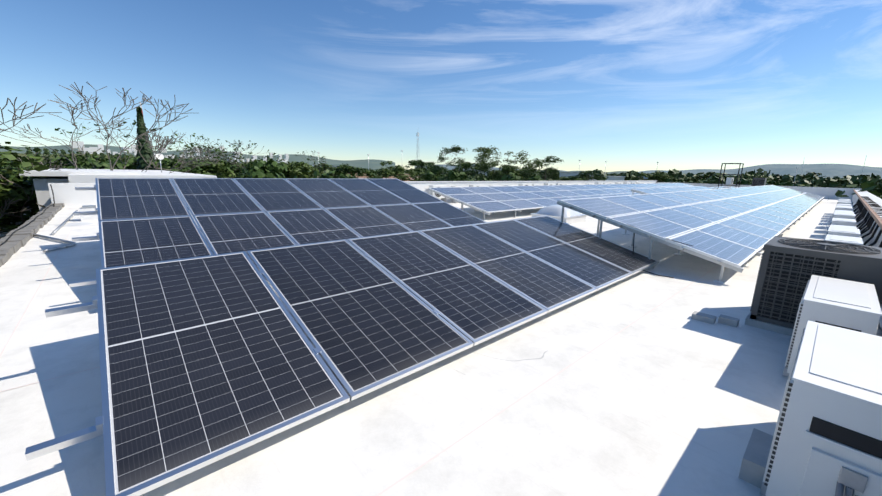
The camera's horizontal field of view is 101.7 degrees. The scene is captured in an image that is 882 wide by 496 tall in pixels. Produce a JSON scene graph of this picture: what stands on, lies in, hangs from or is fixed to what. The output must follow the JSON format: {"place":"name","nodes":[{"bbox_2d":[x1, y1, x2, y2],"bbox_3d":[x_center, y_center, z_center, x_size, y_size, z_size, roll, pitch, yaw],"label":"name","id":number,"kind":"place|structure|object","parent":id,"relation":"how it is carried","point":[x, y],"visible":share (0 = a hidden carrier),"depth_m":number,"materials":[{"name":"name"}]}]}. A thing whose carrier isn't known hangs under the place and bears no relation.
{"place":"outdoors","nodes":[
{"label":"outdoors","id":0,"kind":"place"},
{"bbox_2d":[17,153,348,176],"bbox_3d":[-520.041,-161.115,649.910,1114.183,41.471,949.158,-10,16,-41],"label":"hill orchard","id":1,"kind":"object","parent":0,"point":[99,155],"visible":0.04,"depth_m":550.53,"materials":[{"name":"green plant"}]},
{"bbox_2d":[25,147,245,165],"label":"orchard trees","id":2,"kind":"object","parent":1,"relation":"on","point":[63,152],"visible":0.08,"depth_m":502.55,"materials":[{"name":"green plant"}]},
{"bbox_2d":[0,144,394,170],"bbox_3d":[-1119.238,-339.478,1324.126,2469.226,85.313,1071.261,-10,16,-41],"label":"hill","id":3,"kind":"structure","parent":0,"point":[374,164],"depth_m":1548.58,"materials":[{"name":"green plant"}]},
{"bbox_2d":[351,173,415,180],"bbox_3d":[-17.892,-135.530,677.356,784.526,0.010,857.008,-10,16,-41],"label":"buildings","id":4,"kind":"structure","parent":0,"point":[365,177],"depth_m":464.31,"materials":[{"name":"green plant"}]},
{"bbox_2d":[416,132,418,177],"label":"lattice tower","id":5,"kind":"structure","parent":4,"relation":"on","point":[416,146],"depth_m":250.16,"materials":[{"name":"silver metal"}]},
{"bbox_2d":[287,150,797,184],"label":"street lamps","id":6,"kind":"object","parent":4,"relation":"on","point":[483,173],"visible":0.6,"depth_m":155.07,"materials":[{"name":"metal"}]},
{"bbox_2d":[0,0,881,171],"label":"sky","id":7,"kind":"structure","parent":0,"point":[636,85],"materials":[{"name":"blue"}]},
{"bbox_2d":[415,164,881,178],"bbox_3d":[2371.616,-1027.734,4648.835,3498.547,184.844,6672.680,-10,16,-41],"label":"hills","id":8,"kind":"structure","parent":0,"point":[833,170],"depth_m":3967.55,"materials":[{"name":"green plant"}]},
{"bbox_2d":[566,171,736,175],"bbox_3d":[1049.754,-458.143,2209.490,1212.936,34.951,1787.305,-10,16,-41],"label":"hills","id":9,"kind":"structure","parent":0,"point":[618,172],"depth_m":2221.77,"materials":[{"name":"green plant"}]},
{"bbox_2d":[632,186,712,193],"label":"solar panels","id":10,"kind":"object","parent":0,"point":[661,190],"visible":0.31,"depth_m":18.07,"materials":[{"name":"glass"}]},
{"bbox_2d":[709,186,735,188],"bbox_3d":[21.522,-4.200,26.221,6.654,0.489,1.960,-10,16,-41],"label":"old solar array","id":11,"kind":"object","parent":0,"point":[720,187],"visible":0.31,"depth_m":26.79,"materials":[{"name":"glass"}]},
{"label":"ground","id":12,"kind":"structure","parent":0,"visible":0},
{"bbox_2d":[0,162,42,212],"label":"tree","id":13,"kind":"object","parent":12,"relation":"on","point":[14,176],"visible":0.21,"depth_m":16.62,"materials":[{"name":"green plant"}]},
{"bbox_2d":[0,142,49,238],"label":"tree","id":14,"kind":"object","parent":12,"relation":"on","point":[9,192],"visible":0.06,"depth_m":15.75,"materials":[{"name":"green plant"}]},
{"bbox_2d":[18,154,112,169],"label":"lush tree","id":15,"kind":"object","parent":12,"relation":"on","point":[69,157],"visible":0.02,"depth_m":48.95,"materials":[{"name":"green plant"}]},
{"bbox_2d":[0,169,216,236],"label":"neighbour block","id":16,"kind":"structure","parent":12,"relation":"on","point":[63,176],"depth_m":15.42,"materials":[{"name":"white paint"}]},
{"bbox_2d":[156,154,163,172],"bbox_3d":[-18.084,-5.492,23.189,0.320,1.221,0.358,0,12,-4],"label":"dish and horns","id":17,"kind":"object","parent":16,"relation":"on","point":[161,157],"visible":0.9,"depth_m":23.21},
{"bbox_2d":[0,82,223,230],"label":"bare tree","id":18,"kind":"object","parent":12,"relation":"on","point":[109,135],"visible":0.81,"depth_m":19.55,"materials":[{"name":"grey plant"}]},
{"bbox_2d":[17,120,226,176],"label":"bare tree","id":19,"kind":"object","parent":12,"relation":"on","point":[128,153],"visible":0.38,"depth_m":41.20,"materials":[{"name":"grey plant"}]},
{"bbox_2d":[61,159,202,173],"bbox_3d":[-34.061,-4.743,38.849,14.941,9.811,14.358,-10,16,-41],"label":"lush tree","id":20,"kind":"object","parent":12,"relation":"on","point":[166,164],"visible":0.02,"depth_m":37.03,"materials":[{"name":"green plant"}]},
{"bbox_2d":[136,106,155,169],"bbox_3d":[-29.943,-6.775,36.929,2.479,14.728,2.472,-10,16,-41],"label":"cypress","id":21,"kind":"object","parent":12,"relation":"on","point":[146,152],"visible":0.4,"depth_m":35.76,"materials":[{"name":"green plant"}]},
{"bbox_2d":[111,155,183,164],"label":"lush tree","id":22,"kind":"object","parent":12,"relation":"on","point":[128,157],"depth_m":72.02,"materials":[{"name":"green plant"}]},
{"bbox_2d":[156,133,245,177],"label":"bare tree","id":23,"kind":"object","parent":12,"relation":"on","point":[218,150],"visible":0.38,"depth_m":57.03,"materials":[{"name":"grey plant"}]},
{"bbox_2d":[178,160,235,177],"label":"lush tree","id":24,"kind":"object","parent":12,"relation":"on","point":[217,168],"visible":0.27,"depth_m":47.27,"materials":[{"name":"green plant"}]},
{"bbox_2d":[169,152,246,168],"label":"bare tree","id":25,"kind":"object","parent":12,"relation":"on","point":[193,157],"visible":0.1,"depth_m":72.91,"materials":[{"name":"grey plant"}]},
{"bbox_2d":[178,139,286,173],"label":"bare tree","id":26,"kind":"object","parent":12,"relation":"on","point":[226,155],"visible":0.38,"depth_m":65.05,"materials":[{"name":"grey plant"}]},
{"bbox_2d":[217,160,266,177],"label":"lush tree","id":27,"kind":"object","parent":12,"relation":"on","point":[239,175],"visible":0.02,"depth_m":56.25,"materials":[{"name":"green plant"}]},
{"bbox_2d":[273,161,322,177],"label":"lush tree","id":28,"kind":"object","parent":12,"relation":"on","point":[299,169],"visible":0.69,"depth_m":68.54,"materials":[{"name":"green plant"}]},
{"bbox_2d":[296,151,335,177],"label":"bare tree","id":29,"kind":"object","parent":12,"relation":"on","point":[308,159],"visible":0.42,"depth_m":101.12,"materials":[{"name":"grey plant"}]},
{"bbox_2d":[313,163,339,178],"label":"lush tree","id":30,"kind":"object","parent":12,"relation":"on","point":[325,166],"visible":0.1,"depth_m":131.72,"materials":[{"name":"green plant"}]},
{"bbox_2d":[319,163,382,178],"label":"lush tree","id":31,"kind":"object","parent":12,"relation":"on","point":[346,169],"visible":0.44,"depth_m":90.23,"materials":[{"name":"green plant"}]},
{"bbox_2d":[71,141,647,180],"bbox_3d":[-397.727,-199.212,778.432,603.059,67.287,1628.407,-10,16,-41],"label":"hills","id":32,"kind":"structure","parent":12,"relation":"on","point":[80,144],"depth_m":941.84,"materials":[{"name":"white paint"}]},
{"bbox_2d":[375,161,425,180],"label":"lush tree","id":33,"kind":"object","parent":12,"relation":"on","point":[396,171],"visible":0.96,"depth_m":101.65,"materials":[{"name":"green plant"}]},
{"bbox_2d":[402,160,442,180],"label":"lush tree","id":34,"kind":"object","parent":12,"relation":"on","point":[420,164],"visible":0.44,"depth_m":122.89,"materials":[{"name":"green plant"}]},
{"bbox_2d":[0,180,881,495],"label":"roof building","id":35,"kind":"structure","parent":12,"relation":"on","point":[670,396],"depth_m":2.47,"materials":[{"name":"white paint"}]},
{"bbox_2d":[0,203,64,266],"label":"roof parapet","id":36,"kind":"structure","parent":35,"relation":"on","point":[15,242],"depth_m":7.48,"materials":[{"name":"grey concrete"}]},
{"bbox_2d":[0,184,54,245],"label":"edge cables","id":37,"kind":"object","parent":36,"relation":"on","point":[7,239],"visible":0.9,"depth_m":8.78,"materials":[{"name":"black plastic"}]},
{"bbox_2d":[33,210,77,252],"bbox_3d":[-9.489,-0.552,8.850,0.756,0.055,7.488,-10,17,-43],"label":"emt conduit","id":38,"kind":"object","parent":35,"relation":"on","point":[71,244],"visible":0.98,"depth_m":7.15,"materials":[{"name":"metal"}]},
{"bbox_2d":[54,222,92,225],"bbox_3d":[-9.505,-0.614,9.309,0.720,0.001,0.720,-10,16,-41],"label":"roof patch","id":39,"kind":"object","parent":35,"relation":"on","point":[76,224],"visible":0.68,"depth_m":9.31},
{"bbox_2d":[79,205,97,220],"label":"concrete blocks","id":40,"kind":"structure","parent":35,"relation":"on","point":[84,208],"depth_m":9.93,"materials":[{"name":"white paint"}]},
{"bbox_2d":[69,178,485,286],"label":"solar panels","id":41,"kind":"object","parent":35,"relation":"on","point":[144,220],"visible":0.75,"depth_m":6.60,"materials":[{"name":"black glass"}]},
{"bbox_2d":[25,215,659,495],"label":"solar row","id":42,"kind":"object","parent":35,"relation":"on","point":[207,360],"visible":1,"depth_m":2.84,"materials":[{"name":"black glass"}]},
{"bbox_2d":[0,229,752,495],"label":"chalk lines","id":43,"kind":"object","parent":35,"relation":"on","point":[405,476],"visible":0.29,"depth_m":2.64,"materials":[{"name":"beige"}]},
{"bbox_2d":[429,185,446,201],"bbox_3d":[-0.148,-2.549,17.192,0.860,0.880,0.338,-10,16,-41],"label":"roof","id":44,"kind":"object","parent":35,"relation":"on","point":[436,195],"visible":0.35,"depth_m":16.97,"materials":[{"name":"white paint"}]},
{"bbox_2d":[469,185,484,186],"bbox_3d":[1.900,-2.895,19.011,0.920,0.880,0.338,-10,16,-41],"label":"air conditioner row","id":45,"kind":"object","parent":35,"relation":"on","point":[476,185],"visible":0.04,"depth_m":18.72,"materials":[{"name":"white paint"}]},
{"bbox_2d":[428,188,541,220],"bbox_3d":[12.257,-3.539,22.982,31.774,0.898,3.056,-10,16,-41],"label":"solar array frame","id":46,"kind":"object","parent":35,"relation":"on","point":[476,209],"visible":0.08,"depth_m":12.67,"materials":[{"name":"silver metal"}]},
{"bbox_2d":[429,183,692,212],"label":"solar panels","id":47,"kind":"object","parent":46,"relation":"on","point":[497,199],"visible":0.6,"depth_m":15.32,"materials":[{"name":"glass"}]},
{"bbox_2d":[518,183,531,185],"bbox_3d":[5.105,-3.455,21.852,0.920,0.920,0.338,-10,16,-41],"label":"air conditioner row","id":48,"kind":"object","parent":35,"relation":"on","point":[524,184],"visible":0.17,"depth_m":21.65,"materials":[{"name":"white paint"}]},
{"bbox_2d":[531,205,586,223],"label":"skylight dome","id":49,"kind":"structure","parent":35,"relation":"on","point":[571,216],"depth_m":11.45,"materials":[{"name":"white plastic"}]},
{"bbox_2d":[627,224,691,277],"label":"array cables","id":50,"kind":"object","parent":35,"relation":"on","point":[647,271],"visible":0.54,"depth_m":5.74,"materials":[{"name":"black plastic"}]},
{"bbox_2d":[557,197,824,283],"bbox_3d":[15.049,-2.176,16.606,31.774,1.002,3.034,-10,16,-41],"label":"solar panel frame","id":51,"kind":"object","parent":35,"relation":"on","point":[679,248],"visible":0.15,"depth_m":6.14,"materials":[{"name":"silver metal"}]},
{"bbox_2d":[559,185,823,267],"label":"solar panels","id":52,"kind":"object","parent":51,"relation":"on","point":[738,227],"visible":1,"depth_m":8.22,"materials":[{"name":"glass"}]},
{"bbox_2d":[726,178,733,184],"bbox_3d":[24.609,-5.249,30.701,0.812,1.518,0.390,-10,16,-41],"label":"rooftop unit","id":53,"kind":"object","parent":35,"relation":"on","point":[729,181],"visible":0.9,"depth_m":30.37,"materials":[{"name":"white paint"}]},
{"bbox_2d":[718,163,743,186],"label":"steel frame tower","id":54,"kind":"structure","parent":35,"relation":"on","point":[738,174],"depth_m":30.32,"materials":[{"name":"black metal"}]},
{"bbox_2d":[691,311,772,488],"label":"concrete blocks","id":55,"kind":"object","parent":35,"relation":"on","point":[754,461],"depth_m":1.91,"materials":[{"name":"grey concrete"}]},
{"bbox_2d":[751,178,766,185],"bbox_3d":[26.879,-5.163,30.439,1.000,1.550,0.900,-10,16,-41],"label":"rooftop unit","id":56,"kind":"object","parent":35,"relation":"on","point":[758,181],"visible":0.29,"depth_m":30.05,"materials":[{"name":"paint"}]},
{"bbox_2d":[744,236,881,335],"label":"condenser","id":57,"kind":"object","parent":35,"relation":"on","point":[789,267],"visible":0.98,"depth_m":3.56,"materials":[{"name":"grey paint"}]},
{"bbox_2d":[760,320,881,495],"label":"air conditioning unit","id":58,"kind":"object","parent":35,"relation":"on","point":[827,436],"visible":1,"depth_m":1.54,"materials":[{"name":"white paint"}]},
{"bbox_2d":[783,275,881,376],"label":"air conditioning unit","id":59,"kind":"object","parent":35,"relation":"on","point":[848,304],"visible":0.54,"depth_m":2.63,"materials":[{"name":"white paint"}]},
{"bbox_2d":[829,218,855,226],"bbox_3d":[8.845,-0.269,7.840,0.968,0.678,0.560,-10,16,-41],"label":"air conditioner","id":60,"kind":"object","parent":35,"relation":"on","point":[843,221],"visible":0.17,"depth_m":7.67,"materials":[{"name":"white paint"}]},
{"bbox_2d":[828,225,856,228],"bbox_3d":[7.778,-0.069,6.897,1.018,0.638,0.560,-10,16,-41],"label":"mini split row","id":61,"kind":"object","parent":35,"relation":"on","point":[843,226],"visible":0.02,"depth_m":7.03,"materials":[{"name":"white paint"}]},
{"bbox_2d":[825,227,860,236],"bbox_3d":[6.747,0.066,5.972,0.968,0.718,0.560,-10,16,-41],"label":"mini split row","id":62,"kind":"object","parent":35,"relation":"on","point":[850,232],"visible":0.06,"depth_m":5.81,"materials":[{"name":"white paint"}]},
{"bbox_2d":[831,213,854,219],"bbox_3d":[9.831,-0.480,8.830,0.792,0.718,0.380,-10,16,-41],"label":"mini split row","id":63,"kind":"object","parent":35,"relation":"on","point":[844,215],"visible":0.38,"depth_m":8.57,"materials":[{"name":"white paint"}]},
{"bbox_2d":[824,234,862,244],"bbox_3d":[5.742,0.236,5.079,0.898,0.718,0.560,-10,16,-41],"label":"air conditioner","id":64,"kind":"object","parent":35,"relation":"on","point":[847,239],"visible":0.02,"depth_m":5.02,"materials":[{"name":"white paint"}]},
{"bbox_2d":[833,211,853,213],"bbox_3d":[10.835,-0.630,9.726,0.912,0.678,0.380,-10,16,-41],"label":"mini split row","id":65,"kind":"object","parent":35,"relation":"on","point":[843,212],"visible":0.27,"depth_m":9.61,"materials":[{"name":"white paint"}]},
{"bbox_2d":[835,206,852,210],"bbox_3d":[12.869,-0.973,11.532,0.912,0.678,0.380,-10,16,-41],"label":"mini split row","id":66,"kind":"object","parent":35,"relation":"on","point":[843,208],"visible":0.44,"depth_m":11.26,"materials":[{"name":"white paint"}]},
{"bbox_2d":[837,201,850,203],"bbox_3d":[15.918,-1.488,14.240,0.792,0.678,0.380,-10,16,-41],"label":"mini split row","id":67,"kind":"object","parent":35,"relation":"on","point":[840,202],"visible":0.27,"depth_m":13.96,"materials":[{"name":"white paint"}]},
{"bbox_2d":[835,316,881,495],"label":"unit pipes","id":68,"kind":"object","parent":35,"relation":"on","point":[839,491],"visible":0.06,"depth_m":1.46,"materials":[{"name":"black"}]},
{"bbox_2d":[852,196,881,246],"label":"grilles","id":69,"kind":"object","parent":35,"relation":"on","point":[860,206],"visible":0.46,"depth_m":9.00,"materials":[{"name":"black plastic"}]},
{"bbox_2d":[0,154,881,203],"bbox_3d":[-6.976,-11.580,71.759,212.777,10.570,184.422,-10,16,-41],"label":"woodland","id":70,"kind":"object","parent":12,"relation":"on","point":[263,169],"visible":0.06,"depth_m":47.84,"materials":[{"name":"green plant"}]},
{"bbox_2d":[418,145,497,180],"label":"lush tree","id":71,"kind":"object","parent":12,"relation":"on","point":[462,164],"visible":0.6,"depth_m":109.72,"materials":[{"name":"green plant"}]},
{"bbox_2d":[460,145,545,177],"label":"lush tree","id":72,"kind":"object","parent":12,"relation":"on","point":[487,150],"visible":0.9,"depth_m":111.51,"materials":[{"name":"green plant"}]},
{"bbox_2d":[489,164,524,179],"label":"lush tree","id":73,"kind":"object","parent":12,"relation":"on","point":[507,168],"visible":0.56,"depth_m":102.92,"materials":[{"name":"green plant"}]},
{"bbox_2d":[519,155,561,180],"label":"lush tree","id":74,"kind":"object","parent":12,"relation":"on","point":[555,174],"visible":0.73,"depth_m":139.84,"materials":[{"name":"green plant"}]},
{"bbox_2d":[555,171,608,180],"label":"lush tree","id":75,"kind":"object","parent":12,"relation":"on","point":[584,176],"visible":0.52,"depth_m":91.20,"materials":[{"name":"green plant"}]},
{"bbox_2d":[627,170,674,181],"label":"lush tree","id":76,"kind":"object","parent":12,"relation":"on","point":[660,176],"visible":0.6,"depth_m":124.99,"materials":[{"name":"green plant"}]},
{"bbox_2d":[681,172,729,183],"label":"lush tree","id":77,"kind":"object","parent":12,"relation":"on","point":[694,179],"visible":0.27,"depth_m":126.95,"materials":[{"name":"green plant"}]},
{"bbox_2d":[730,174,772,184],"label":"lush tree","id":78,"kind":"object","parent":12,"relation":"on","point":[747,176],"visible":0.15,"depth_m":88.97,"materials":[{"name":"green plant"}]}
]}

